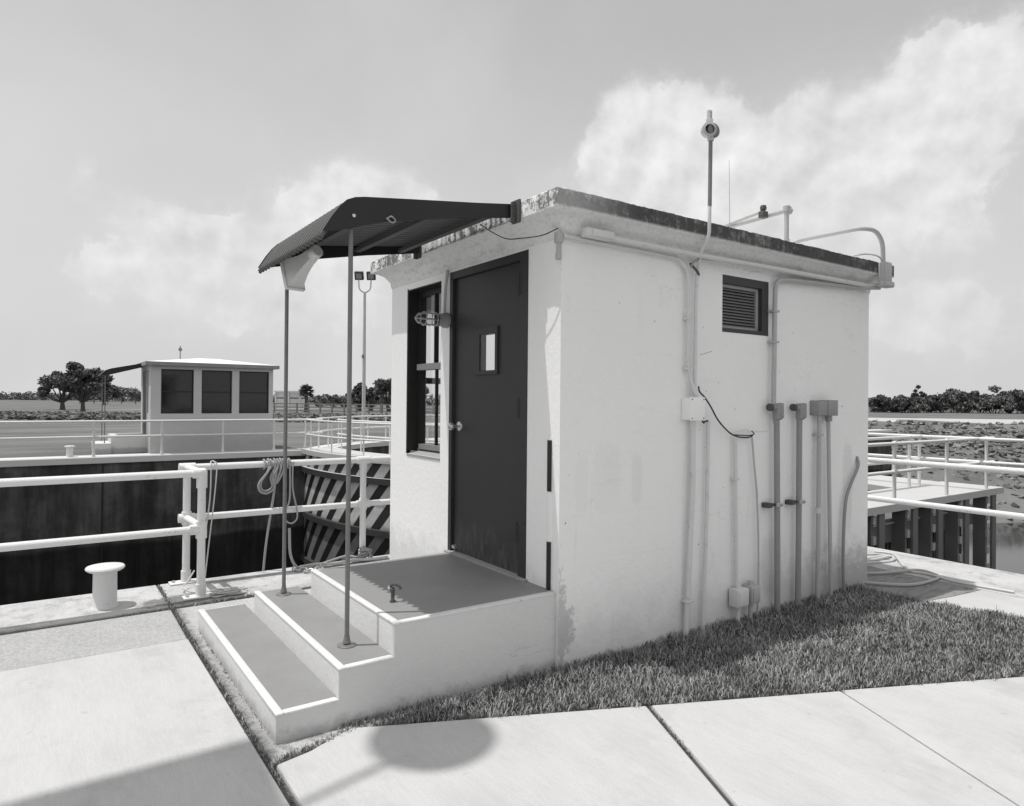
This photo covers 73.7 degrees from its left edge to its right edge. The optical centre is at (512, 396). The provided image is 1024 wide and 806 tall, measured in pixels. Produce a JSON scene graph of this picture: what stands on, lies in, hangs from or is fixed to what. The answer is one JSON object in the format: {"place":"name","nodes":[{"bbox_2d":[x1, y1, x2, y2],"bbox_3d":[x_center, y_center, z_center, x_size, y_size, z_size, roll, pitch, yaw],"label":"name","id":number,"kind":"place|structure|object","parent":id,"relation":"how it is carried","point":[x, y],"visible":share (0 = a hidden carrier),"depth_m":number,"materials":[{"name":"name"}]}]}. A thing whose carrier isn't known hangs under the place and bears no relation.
{"place":"outdoors","nodes":[
{"label":"outdoors","id":0,"kind":"place"},
{"bbox_2d":[0,610,186,671],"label":"pavement","id":1,"kind":"structure","parent":0,"point":[42,646],"depth_m":4.20,"materials":[{"name":"concrete"}]},
{"bbox_2d":[0,639,289,805],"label":"sidewalk","id":2,"kind":"structure","parent":0,"point":[156,725],"depth_m":2.98,"materials":[{"name":"concrete"}]},
{"bbox_2d":[0,588,310,635],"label":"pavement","id":3,"kind":"structure","parent":0,"point":[121,616],"depth_m":4.62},
{"bbox_2d":[172,611,295,805],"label":"pavement joint","id":4,"kind":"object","parent":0,"point":[283,790],"depth_m":3.11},
{"bbox_2d":[176,589,508,770],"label":"path","id":5,"kind":"structure","parent":0,"point":[190,620],"depth_m":3.31,"materials":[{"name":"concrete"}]},
{"bbox_2d":[0,398,871,457],"bbox_3d":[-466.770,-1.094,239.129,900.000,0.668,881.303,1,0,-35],"label":"lawn","id":6,"kind":"structure","parent":0,"point":[31,448],"depth_m":33.37,"materials":[{"name":"plant"}]},
{"bbox_2d":[36,371,86,409],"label":"tree","id":7,"kind":"object","parent":6,"relation":"on","point":[45,388],"visible":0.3,"depth_m":79.09,"materials":[{"name":"grey plant"}]},
{"bbox_2d":[49,361,114,411],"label":"tree","id":8,"kind":"object","parent":6,"relation":"on","point":[77,375],"visible":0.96,"depth_m":65.13,"materials":[{"name":"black plant"}]},
{"bbox_2d":[90,382,121,404],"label":"tree","id":9,"kind":"object","parent":6,"relation":"on","point":[113,391],"visible":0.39,"depth_m":128.02,"materials":[{"name":"grey plant"}]},
{"bbox_2d":[91,433,146,453],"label":"concrete steps","id":10,"kind":"structure","parent":6,"relation":"on","point":[125,445],"depth_m":19.39,"materials":[{"name":"concrete"}]},
{"bbox_2d":[118,386,139,401],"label":"tree","id":11,"kind":"object","parent":6,"relation":"on","point":[126,391],"visible":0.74,"depth_m":218.92,"materials":[{"name":"grey plant"}]},
{"bbox_2d":[0,410,390,422],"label":"riprap rubble","id":12,"kind":"object","parent":6,"relation":"on","point":[58,415],"visible":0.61,"depth_m":48.57,"materials":[{"name":"stone"}]},
{"bbox_2d":[79,396,330,405],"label":"hedge","id":13,"kind":"object","parent":6,"relation":"on","point":[135,399],"visible":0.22,"depth_m":149.96,"materials":[{"name":"grey plant"}]},
{"bbox_2d":[138,358,279,453],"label":"control house","id":14,"kind":"structure","parent":6,"relation":"on","point":[189,389],"depth_m":20.04,"materials":[{"name":"paint"}]},
{"bbox_2d":[98,364,142,442],"bbox_3d":[-11.442,0.202,19.865,1.050,2.360,1.150,1,0,-35],"label":"door canopy","id":15,"kind":"object","parent":14,"relation":"attached to","point":[105,373],"visible":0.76,"depth_m":19.39,"materials":[{"name":"grey metal"}]},
{"bbox_2d":[143,371,146,433],"bbox_3d":[-10.856,0.259,20.240,0.040,2.060,0.900,1,0,-35],"label":"door","id":16,"kind":"structure","parent":14,"relation":"in","point":[145,372],"depth_m":20.31,"materials":[{"name":"paint"}]},
{"bbox_2d":[161,369,193,413],"bbox_3d":[-9.606,-0.156,19.557,0.850,1.265,0.045,1,0,-35],"label":"window","id":17,"kind":"structure","parent":14,"relation":"in","point":[176,384],"depth_m":19.55,"materials":[{"name":"black glass"}]},
{"bbox_2d":[201,370,231,412],"bbox_3d":[-8.739,-0.146,20.158,0.840,1.265,0.045,1,0,-35],"label":"window","id":18,"kind":"structure","parent":14,"relation":"in","point":[216,385],"depth_m":20.16,"materials":[{"name":"black glass"}]},
{"bbox_2d":[239,371,268,412],"bbox_3d":[-7.872,-0.135,20.759,0.870,1.265,0.045,1,0,-35],"label":"window","id":19,"kind":"structure","parent":14,"relation":"in","point":[253,386],"depth_m":20.76,"materials":[{"name":"black glass"}]},
{"bbox_2d":[274,391,304,411],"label":"elevated shelter","id":20,"kind":"object","parent":6,"relation":"on","point":[293,394],"visible":0.59,"depth_m":79.10,"materials":[{"name":"white paint"}]},
{"bbox_2d":[298,384,313,411],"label":"palm tree","id":21,"kind":"object","parent":6,"relation":"on","point":[303,390],"visible":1,"depth_m":77.77,"materials":[{"name":"grey plant"}]},
{"bbox_2d":[311,394,335,406],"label":"bush","id":22,"kind":"object","parent":6,"relation":"on","point":[324,399],"visible":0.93,"depth_m":126.44,"materials":[{"name":"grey plant"}]},
{"bbox_2d":[327,394,346,406],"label":"bush","id":23,"kind":"object","parent":6,"relation":"on","point":[335,399],"visible":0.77,"depth_m":127.88,"materials":[{"name":"grey plant"}]},
{"bbox_2d":[345,382,367,410],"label":"tree","id":24,"kind":"object","parent":6,"relation":"on","point":[357,389],"visible":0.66,"depth_m":91.53,"materials":[{"name":"grey plant"}]},
{"bbox_2d":[273,403,439,414],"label":"rail fence","id":25,"kind":"object","parent":6,"relation":"on","point":[344,407],"visible":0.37,"depth_m":70.78,"materials":[{"name":"grey wood"}]},
{"bbox_2d":[354,271,375,433],"bbox_3d":[-6.673,-1.995,30.765,0.920,7.341,0.309,1,0,0],"label":"floodlight pole","id":26,"kind":"object","parent":6,"relation":"on","point":[359,275],"visible":0.98,"depth_m":30.71,"materials":[{"name":"metal"}]},
{"bbox_2d":[356,387,379,410],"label":"tree","id":27,"kind":"object","parent":6,"relation":"on","point":[369,393],"visible":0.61,"depth_m":91.57,"materials":[{"name":"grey plant"}]},
{"bbox_2d":[373,381,388,410],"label":"palm tree","id":28,"kind":"object","parent":6,"relation":"on","point":[383,386],"visible":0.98,"depth_m":83.63,"materials":[{"name":"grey plant"}]},
{"bbox_2d":[372,378,390,410],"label":"tree","id":29,"kind":"object","parent":6,"relation":"on","point":[386,399],"visible":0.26,"depth_m":85.41,"materials":[{"name":"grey plant"}]},
{"bbox_2d":[277,706,728,805],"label":"sidewalk","id":30,"kind":"structure","parent":0,"point":[631,756],"depth_m":2.78,"materials":[{"name":"concrete"}]},
{"bbox_2d":[0,0,1023,406],"label":"sky","id":31,"kind":"structure","parent":0,"point":[154,154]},
{"bbox_2d":[118,580,1023,800],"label":"ground","id":32,"kind":"structure","parent":0,"point":[460,717],"depth_m":3.78,"materials":[{"name":"plant"}]},
{"bbox_2d":[198,552,554,744],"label":"concrete steps","id":33,"kind":"structure","parent":32,"relation":"on","point":[445,624],"depth_m":3.55,"materials":[{"name":"grey paint"}]},
{"bbox_2d":[387,583,401,602],"bbox_3d":[-0.624,1.030,3.598,0.082,0.099,0.037,0,0,20],"label":"door stop","id":34,"kind":"object","parent":33,"relation":"on","point":[391,589],"depth_m":3.59,"materials":[{"name":"metal"}]},
{"bbox_2d":[371,187,893,674],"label":"control house","id":35,"kind":"structure","parent":32,"relation":"on","point":[589,375],"depth_m":4.42,"materials":[{"name":"white paint"}]},
{"bbox_2d":[258,197,520,648],"bbox_3d":[-0.802,0.054,4.094,1.141,2.373,1.305,1,0,-35],"label":"door canopy","id":36,"kind":"object","parent":35,"relation":"attached to","point":[350,228],"visible":0.99,"depth_m":3.81,"materials":[{"name":"metal"}]},
{"bbox_2d":[280,244,322,291],"bbox_3d":[-1.272,-0.818,4.145,0.347,0.327,0.126,0,0,42],"label":"horn speaker","id":37,"kind":"object","parent":36,"relation":"attached to","point":[295,270],"visible":0.92,"depth_m":4.14},
{"bbox_2d":[406,281,441,460],"bbox_3d":[-0.610,-0.192,5.201,0.164,1.311,0.547,1,0,-35],"label":"window","id":38,"kind":"structure","parent":35,"relation":"in","point":[417,366],"depth_m":5.38,"materials":[{"name":"black glass"}]},
{"bbox_2d":[414,311,450,327],"bbox_3d":[-0.569,-0.545,4.782,0.260,0.109,0.109,1,0,-35],"label":"bulkhead light","id":39,"kind":"object","parent":35,"relation":"attached to","point":[442,320],"visible":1,"depth_m":4.79,"materials":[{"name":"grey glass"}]},
{"bbox_2d":[426,378,440,383],"bbox_3d":[-0.385,-0.131,5.942,0.930,1.150,0.028,1,0,-35],"label":"window","id":40,"kind":"structure","parent":35,"relation":"in","point":[428,380],"depth_m":5.72,"materials":[{"name":"glass"}]},
{"bbox_2d":[443,270,448,311],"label":"conduit","id":41,"kind":"object","parent":35,"relation":"attached to","point":[445,290],"visible":1,"depth_m":4.84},
{"bbox_2d":[448,262,520,573],"bbox_3d":[-0.188,0.127,4.447,0.127,1.900,0.825,1,0,-35],"label":"door","id":42,"kind":"structure","parent":35,"relation":"in","point":[487,402],"depth_m":4.45,"materials":[{"name":"paint"}]},
{"bbox_2d":[480,224,557,239],"bbox_3d":[0.005,-0.978,3.961,0.635,0.172,0.067,0,0,44],"label":"wire","id":43,"kind":"object","parent":35,"relation":"attached to","point":[520,238],"visible":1,"depth_m":3.87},
{"bbox_2d":[546,438,551,589],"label":"conduit","id":44,"kind":"object","parent":35,"relation":"attached to","point":[548,542],"visible":1,"depth_m":3.85,"materials":[{"name":"metal"}]},
{"bbox_2d":[554,231,562,259],"bbox_3d":[0.255,-0.835,3.774,0.040,0.150,0.040,1,0,-35],"label":"conduit fitting","id":45,"kind":"object","parent":35,"relation":"attached to","point":[558,238],"visible":1,"depth_m":3.76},
{"bbox_2d":[563,234,697,396],"bbox_3d":[0.731,-0.446,4.081,1.100,0.902,0.060,1,0,-35],"label":"conduit","id":46,"kind":"object","parent":35,"relation":"attached to","point":[687,318],"visible":0.99,"depth_m":4.33,"materials":[{"name":"metal"}]},
{"bbox_2d":[681,421,695,637],"bbox_3d":[1.124,0.848,4.358,0.092,1.406,0.055,1,0,-35],"label":"conduit","id":47,"kind":"object","parent":35,"relation":"attached to","point":[687,600],"visible":0.9,"depth_m":4.35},
{"bbox_2d":[681,397,704,420],"bbox_3d":[1.153,0.076,4.358,0.138,0.148,0.085,1,0,-35],"label":"junction box","id":48,"kind":"object","parent":35,"relation":"attached to","point":[692,408],"visible":1,"depth_m":4.32,"materials":[{"name":"white paint"}]},
{"bbox_2d":[701,421,709,635],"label":"conduit","id":49,"kind":"object","parent":35,"relation":"attached to","point":[705,523],"visible":0.94,"depth_m":4.44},
{"bbox_2d":[693,109,719,396],"bbox_3d":[1.229,-0.895,4.321,0.121,1.792,0.178,1,0,-3],"label":"roof mast","id":50,"kind":"object","parent":35,"relation":"attached to","point":[710,131],"visible":0.96,"depth_m":4.26,"materials":[{"name":"grey metal"}]},
{"bbox_2d":[581,227,876,286],"bbox_3d":[1.679,-0.909,4.677,3.110,0.062,0.079,1,0,-34],"label":"conduit","id":51,"kind":"object","parent":35,"relation":"attached to","point":[597,234],"visible":0.98,"depth_m":4.34,"materials":[{"name":"metal"}]},
{"bbox_2d":[698,386,762,437],"bbox_3d":[1.502,0.108,4.599,0.750,0.348,0.033,1,0,-36],"label":"cable","id":52,"kind":"object","parent":35,"relation":"attached to","point":[737,435],"visible":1,"depth_m":4.54,"materials":[{"name":"rubber"}]},
{"bbox_2d":[730,439,739,584],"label":"conduit","id":53,"kind":"object","parent":35,"relation":"attached to","point":[735,478],"visible":1,"depth_m":4.61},
{"bbox_2d":[729,583,748,628],"bbox_3d":[1.530,1.445,4.606,0.120,0.370,0.083,1,0,-35],"label":"junction box","id":54,"kind":"object","parent":35,"relation":"attached to","point":[738,596],"visible":0.94,"depth_m":4.58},
{"bbox_2d":[743,580,759,618],"bbox_3d":[1.643,1.444,4.684,0.095,0.365,0.083,1,0,-35],"label":"junction box","id":55,"kind":"object","parent":35,"relation":"attached to","point":[754,593],"visible":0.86,"depth_m":4.66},
{"bbox_2d":[751,437,758,619],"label":"conduit","id":56,"kind":"object","parent":35,"relation":"attached to","point":[757,517],"visible":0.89,"depth_m":4.76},
{"bbox_2d":[724,205,792,240],"bbox_3d":[1.565,-1.259,5.648,0.130,0.359,1.636,1,0,-33],"label":"roof pipe","id":57,"kind":"object","parent":35,"relation":"on","point":[786,211],"visible":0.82,"depth_m":5.09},
{"bbox_2d":[762,424,783,617],"bbox_3d":[1.841,0.879,4.838,0.154,1.401,0.066,1,0,-21],"label":"conduit","id":58,"kind":"object","parent":35,"relation":"attached to","point":[777,504],"visible":0.99,"depth_m":4.84,"materials":[{"name":"metal"}]},
{"bbox_2d":[766,403,783,423],"bbox_3d":[1.857,0.115,4.828,0.124,0.148,0.069,1,0,-35],"label":"elbow fitting","id":59,"kind":"object","parent":58,"relation":"attached to","point":[777,409],"visible":1,"depth_m":4.82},
{"bbox_2d":[785,423,805,608],"bbox_3d":[2.066,0.882,4.994,0.150,1.400,0.066,1,0,-21],"label":"conduit","id":60,"kind":"object","parent":35,"relation":"attached to","point":[798,502],"visible":0.97,"depth_m":4.99,"materials":[{"name":"metal"}]},
{"bbox_2d":[789,403,806,422],"bbox_3d":[2.087,0.118,4.987,0.124,0.148,0.069,1,0,-35],"label":"elbow fitting","id":61,"kind":"object","parent":60,"relation":"attached to","point":[800,409],"visible":1,"depth_m":4.98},
{"bbox_2d":[812,416,823,604],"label":"conduit","id":62,"kind":"object","parent":35,"relation":"attached to","point":[818,434],"visible":0.94,"depth_m":5.16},
{"bbox_2d":[767,278,880,404],"bbox_3d":[2.388,-0.422,5.206,1.332,0.966,0.094,1,0,-31],"label":"conduit","id":63,"kind":"object","parent":35,"relation":"attached to","point":[774,311],"visible":0.98,"depth_m":4.85,"materials":[{"name":"metal"}]},
{"bbox_2d":[810,400,837,415],"bbox_3d":[2.376,0.084,5.208,0.250,0.120,0.081,1,0,-35],"label":"junction box","id":64,"kind":"object","parent":35,"relation":"attached to","point":[823,407],"visible":1,"depth_m":5.16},
{"bbox_2d":[826,421,832,595],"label":"conduit","id":65,"kind":"object","parent":35,"relation":"attached to","point":[829,503],"visible":0.87,"depth_m":5.25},
{"bbox_2d":[793,226,885,261],"bbox_3d":[2.594,-1.211,5.637,0.835,0.274,0.222,0,0,38],"label":"conduit","id":66,"kind":"object","parent":35,"relation":"attached to","point":[876,232],"visible":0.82,"depth_m":5.46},
{"bbox_2d":[841,456,859,596],"bbox_3d":[2.709,1.031,5.458,0.273,1.100,0.045,1,0,-41],"label":"conduit","id":67,"kind":"object","parent":35,"relation":"attached to","point":[844,523],"visible":0.98,"depth_m":5.38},
{"bbox_2d":[877,261,894,287],"bbox_3d":[2.993,-0.978,5.470,0.130,0.200,0.079,1,0,-35],"label":"conduit fitting","id":68,"kind":"object","parent":35,"relation":"attached to","point":[885,274],"visible":1,"depth_m":5.44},
{"bbox_2d":[648,708,732,805],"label":"expansion joint","id":69,"kind":"structure","parent":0,"point":[705,774],"depth_m":2.82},
{"bbox_2d":[652,691,1016,805],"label":"sidewalk","id":70,"kind":"structure","parent":0,"point":[837,748],"depth_m":2.88,"materials":[{"name":"concrete"}]},
{"bbox_2d":[847,566,978,604],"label":"pavement","id":71,"kind":"structure","parent":0,"point":[933,590],"depth_m":5.55,"materials":[{"name":"concrete"}]},
{"bbox_2d":[865,569,939,585],"bbox_3d":[3.259,1.529,5.793,0.833,0.036,0.462,1,0,-4],"label":"rope","id":72,"kind":"object","parent":71,"relation":"on","point":[902,584],"visible":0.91,"depth_m":5.68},
{"bbox_2d":[843,677,1023,805],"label":"sidewalk","id":73,"kind":"structure","parent":0,"point":[975,729],"depth_m":3.21,"materials":[{"name":"concrete"}]},
{"bbox_2d":[868,407,1022,412],"bbox_3d":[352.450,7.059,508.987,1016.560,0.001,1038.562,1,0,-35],"label":"land","id":74,"kind":"structure","parent":0,"point":[1014,411],"depth_m":145.29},
{"bbox_2d":[0,391,868,406],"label":"distant woods","id":75,"kind":"object","parent":74,"relation":"on","point":[31,395],"visible":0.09,"depth_m":257.72,"materials":[{"name":"grey plant"}]},
{"bbox_2d":[910,385,922,411],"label":"tree","id":76,"kind":"object","parent":74,"relation":"on","point":[916,394],"visible":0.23,"depth_m":132.01,"materials":[{"name":"grey plant"}]},
{"bbox_2d":[868,412,1023,522],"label":"river bank","id":77,"kind":"structure","parent":0,"point":[1007,497],"depth_m":45.62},
{"bbox_2d":[870,394,899,412],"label":"tree","id":78,"kind":"object","parent":77,"relation":"on","point":[881,401],"visible":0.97,"depth_m":111.19,"materials":[{"name":"grey plant"}]},
{"bbox_2d":[884,394,920,412],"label":"tree","id":79,"kind":"object","parent":77,"relation":"on","point":[901,402],"visible":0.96,"depth_m":109.12,"materials":[{"name":"grey plant"}]},
{"bbox_2d":[903,395,929,412],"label":"tree","id":80,"kind":"object","parent":77,"relation":"on","point":[919,400],"visible":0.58,"depth_m":110.64,"materials":[{"name":"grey plant"}]},
{"bbox_2d":[925,392,956,412],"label":"tree","id":81,"kind":"object","parent":77,"relation":"on","point":[944,402],"visible":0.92,"depth_m":113.07,"materials":[{"name":"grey plant"}]},
{"bbox_2d":[868,419,1023,522],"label":"bank rubble","id":82,"kind":"object","parent":77,"relation":"on","point":[990,431],"visible":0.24,"depth_m":47.39,"materials":[{"name":"stone"}]},
{"bbox_2d":[940,388,971,412],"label":"tree","id":83,"kind":"object","parent":77,"relation":"on","point":[950,392],"visible":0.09,"depth_m":119.80,"materials":[{"name":"grey plant"}]},
{"bbox_2d":[952,389,983,412],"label":"tree","id":84,"kind":"object","parent":77,"relation":"on","point":[964,401],"visible":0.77,"depth_m":112.89,"materials":[{"name":"grey plant"}]},
{"bbox_2d":[967,390,994,412],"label":"tree","id":85,"kind":"object","parent":77,"relation":"on","point":[976,392],"visible":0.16,"depth_m":119.72,"materials":[{"name":"grey plant"}]},
{"bbox_2d":[973,385,1017,413],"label":"tree","id":86,"kind":"object","parent":77,"relation":"on","point":[987,402],"visible":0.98,"depth_m":111.24,"materials":[{"name":"grey plant"}]},
{"bbox_2d":[995,389,1021,412],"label":"tree","id":87,"kind":"object","parent":77,"relation":"on","point":[1002,393],"visible":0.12,"depth_m":118.03,"materials":[{"name":"grey plant"}]},
{"bbox_2d":[1004,390,1023,413],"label":"tree","id":88,"kind":"object","parent":77,"relation":"on","point":[1019,396],"visible":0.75,"depth_m":111.60,"materials":[{"name":"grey plant"}]},
{"bbox_2d":[868,418,1023,423],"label":"path","id":89,"kind":"structure","parent":0,"point":[1003,421],"depth_m":64.72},
{"bbox_2d":[919,590,1023,620],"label":"sidewalk","id":90,"kind":"structure","parent":0,"point":[983,599],"depth_m":5.16,"materials":[{"name":"concrete"}]},
{"bbox_2d":[961,523,1023,574],"bbox_3d":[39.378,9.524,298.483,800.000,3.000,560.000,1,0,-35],"label":"canal","id":91,"kind":"structure","parent":0,"point":[1009,547],"depth_m":30.08,"materials":[{"name":"liquid"}]},
{"bbox_2d":[0,429,891,604],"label":"lock wall","id":92,"kind":"structure","parent":91,"relation":"in","point":[54,511],"depth_m":18.40,"materials":[{"name":"concrete"}]},
{"bbox_2d":[64,445,74,456],"bbox_3d":[-11.608,1.421,17.897,0.248,0.299,0.248,1,0,-35],"label":"mooring bollard","id":93,"kind":"object","parent":92,"relation":"on","point":[69,450],"visible":1,"depth_m":17.83,"materials":[{"name":"metal"}]},
{"bbox_2d":[0,418,322,456],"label":"railing","id":94,"kind":"object","parent":92,"relation":"on","point":[93,436],"visible":0.92,"depth_m":18.88,"materials":[{"name":"metal"}]},
{"bbox_2d":[300,419,439,564],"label":"lock gate","id":95,"kind":"structure","parent":92,"relation":"attached to","point":[324,535],"depth_m":18.92,"materials":[{"name":"metal"}]},
{"bbox_2d":[317,415,439,447],"bbox_3d":[-3.706,1.197,26.613,1.614,0.970,10.650,0,0,36],"label":"railing","id":96,"kind":"object","parent":92,"relation":"on","point":[352,427],"visible":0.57,"depth_m":24.64,"materials":[{"name":"metal"}]},
{"bbox_2d":[0,546,1023,633],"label":"lock wall","id":97,"kind":"structure","parent":91,"relation":"in","point":[23,616],"depth_m":5.32,"materials":[{"name":"concrete"}]},
{"bbox_2d":[85,562,124,609],"bbox_3d":[-2.893,1.338,4.847,0.248,0.299,0.248,1,0,-35],"label":"mooring bollard","id":98,"kind":"object","parent":97,"relation":"on","point":[104,592],"visible":1,"depth_m":4.78,"materials":[{"name":"metal"}]},
{"bbox_2d":[0,464,218,600],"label":"railing","id":99,"kind":"object","parent":97,"relation":"on","point":[198,527],"visible":0.95,"depth_m":4.85,"materials":[{"name":"metal"}]},
{"bbox_2d":[209,586,247,597],"bbox_3d":[-2.155,1.471,5.167,0.316,0.052,0.153,1,0,-35],"label":"rope","id":100,"kind":"object","parent":97,"relation":"on","point":[226,591],"visible":1,"depth_m":5.14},
{"bbox_2d":[168,456,390,585],"bbox_3d":[-1.131,1.029,6.498,3.840,0.960,0.140,1,0,-35],"label":"railing","id":101,"kind":"object","parent":97,"relation":"on","point":[362,503],"visible":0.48,"depth_m":5.83,"materials":[{"name":"metal"}]},
{"bbox_2d":[205,460,217,578],"bbox_3d":[-2.470,0.997,5.519,0.088,0.957,0.144,0,0,16],"label":"rope","id":102,"kind":"object","parent":101,"relation":"hanging from","point":[211,461],"visible":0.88,"depth_m":5.54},
{"bbox_2d":[257,458,297,570],"bbox_3d":[-2.047,1.101,5.889,0.348,1.158,0.189,1,0,-35],"label":"rope","id":103,"kind":"object","parent":101,"relation":"hanging from","point":[275,477],"visible":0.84,"depth_m":5.84,"materials":[{"name":"fabric"}]},
{"bbox_2d":[356,546,372,557],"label":"rope","id":104,"kind":"object","parent":101,"relation":"attached to","point":[365,552],"visible":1,"depth_m":6.25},
{"bbox_2d":[292,564,323,573],"bbox_3d":[-1.744,1.482,5.891,0.264,0.051,0.244,1,0,-35],"label":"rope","id":105,"kind":"object","parent":97,"relation":"on","point":[307,571],"visible":0.77,"depth_m":5.85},
{"bbox_2d":[288,528,358,569],"bbox_3d":[-1.662,1.317,6.080,0.681,0.368,0.118,1,0,-35],"label":"rope","id":106,"kind":"object","parent":97,"relation":"on","point":[291,556],"visible":0.84,"depth_m":5.88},
{"bbox_2d":[300,556,387,566],"bbox_3d":[-1.497,1.481,6.138,0.806,0.035,0.072,1,0,-30],"label":"rope","id":107,"kind":"object","parent":97,"relation":"on","point":[351,560],"visible":0.92,"depth_m":6.11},
{"bbox_2d":[867,553,894,563],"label":"rope","id":108,"kind":"object","parent":97,"relation":"on","point":[873,559],"visible":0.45,"depth_m":6.48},
{"bbox_2d":[867,434,1003,568],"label":"lock gate","id":109,"kind":"structure","parent":97,"relation":"attached to","point":[928,532],"depth_m":11.67,"materials":[{"name":"metal"}]},
{"bbox_2d":[868,433,1023,466],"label":"railing","id":110,"kind":"object","parent":109,"relation":"on","point":[957,460],"visible":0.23,"depth_m":12.35,"materials":[{"name":"metal"}]},
{"bbox_2d":[874,550,1014,593],"bbox_3d":[3.658,1.524,6.006,0.292,0.060,1.370,1,0,-14],"label":"rope","id":111,"kind":"object","parent":97,"relation":"on","point":[948,579],"visible":0.96,"depth_m":5.74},
{"bbox_2d":[868,457,1023,519],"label":"railing","id":112,"kind":"object","parent":97,"relation":"on","point":[996,513],"visible":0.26,"depth_m":6.44,"materials":[{"name":"metal"}]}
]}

